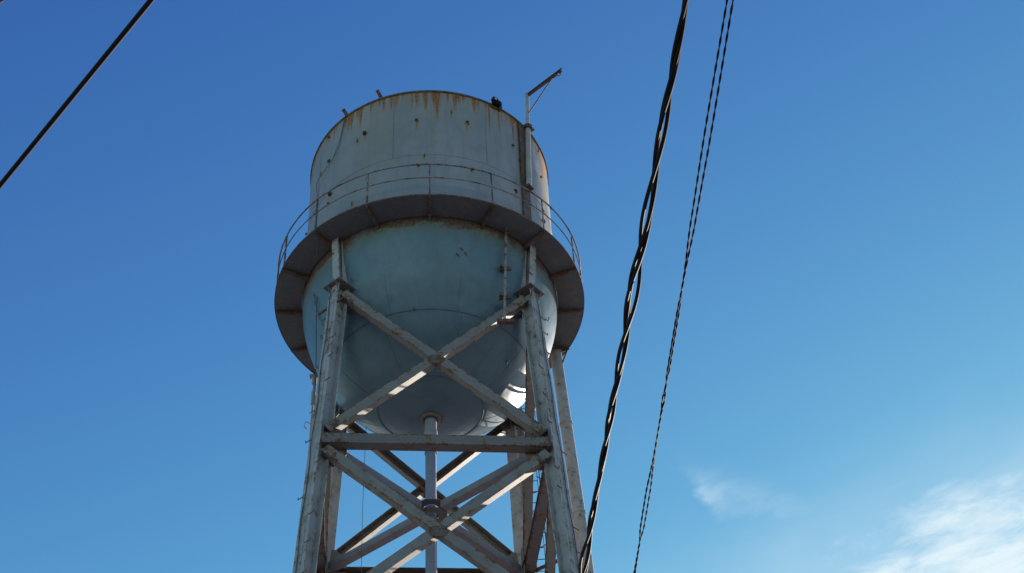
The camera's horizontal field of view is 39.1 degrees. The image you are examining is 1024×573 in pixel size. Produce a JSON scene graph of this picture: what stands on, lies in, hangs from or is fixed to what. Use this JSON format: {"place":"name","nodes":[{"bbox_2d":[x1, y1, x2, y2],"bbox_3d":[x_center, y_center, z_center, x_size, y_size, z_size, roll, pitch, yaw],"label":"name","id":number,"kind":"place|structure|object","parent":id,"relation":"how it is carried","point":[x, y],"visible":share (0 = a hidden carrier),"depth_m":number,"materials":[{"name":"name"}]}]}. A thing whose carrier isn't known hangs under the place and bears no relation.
{"place":"outdoors","nodes":[
{"label":"outdoors","id":0,"kind":"place"},
{"bbox_2d":[0,0,154,188],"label":"single cable","id":1,"kind":"object","parent":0,"point":[82,84],"visible":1,"depth_m":4.19,"materials":[{"name":"black rubber"}]},
{"bbox_2d":[0,0,1023,572],"label":"sky","id":2,"kind":"structure","parent":0,"point":[845,388],"materials":[{"name":"blue"}]},
{"bbox_2d":[579,0,688,572],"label":"service cable","id":3,"kind":"object","parent":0,"point":[636,267],"visible":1,"depth_m":7.03,"materials":[{"name":"rubber"}]},
{"bbox_2d":[633,0,727,572],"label":"twisted cord","id":4,"kind":"object","parent":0,"point":[709,104],"visible":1,"depth_m":8.18,"materials":[{"name":"black rubber"}]},
{"bbox_2d":[634,0,733,572],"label":"twisted cord","id":5,"kind":"object","parent":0,"point":[714,113],"visible":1,"depth_m":8.44,"materials":[{"name":"black rubber"}]},
{"label":"ground","id":6,"kind":"structure","parent":0,"visible":0},
{"bbox_2d":[274,68,593,572],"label":"water tower","id":7,"kind":"structure","parent":6,"relation":"on","point":[443,280],"depth_m":31.63,"materials":[{"name":"metal"}]},
{"bbox_2d":[314,302,316,403],"bbox_3d":[-4.271,1.102,31.459,0.157,4.180,0.029,-3,-44,0],"label":"hanging wire","id":8,"kind":"object","parent":7,"relation":"hanging from","point":[316,339],"visible":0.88,"depth_m":31.49,"materials":[{"name":"grey metal"}]},
{"bbox_2d":[311,272,323,327],"bbox_3d":[-4.352,0.318,32.430,0.436,1.720,0.085,14,-47,-17],"label":"hanging wire","id":9,"kind":"object","parent":7,"relation":"hanging from","point":[315,307],"visible":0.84,"depth_m":32.17,"materials":[{"name":"paint"}]},
{"bbox_2d":[316,119,344,255],"bbox_3d":[-4.367,-2.333,33.477,0.487,5.411,0.670,-31,-51,25],"label":"hanging wire","id":10,"kind":"object","parent":7,"relation":"hanging from","point":[316,189],"visible":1,"depth_m":33.28,"materials":[{"name":"grey metal"}]},
{"bbox_2d":[361,457,364,572],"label":"hanging wire","id":11,"kind":"object","parent":7,"relation":"hanging from","point":[362,524],"visible":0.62,"depth_m":31.04,"materials":[{"name":"grey metal"}]},
{"bbox_2d":[490,96,501,111],"bbox_3d":[-0.378,-4.503,35.382,0.324,0.295,0.184,24,-50,-25],"label":"floodlight","id":12,"kind":"object","parent":7,"relation":"attached to","point":[496,104],"visible":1,"depth_m":35.32,"materials":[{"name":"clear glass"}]}
]}

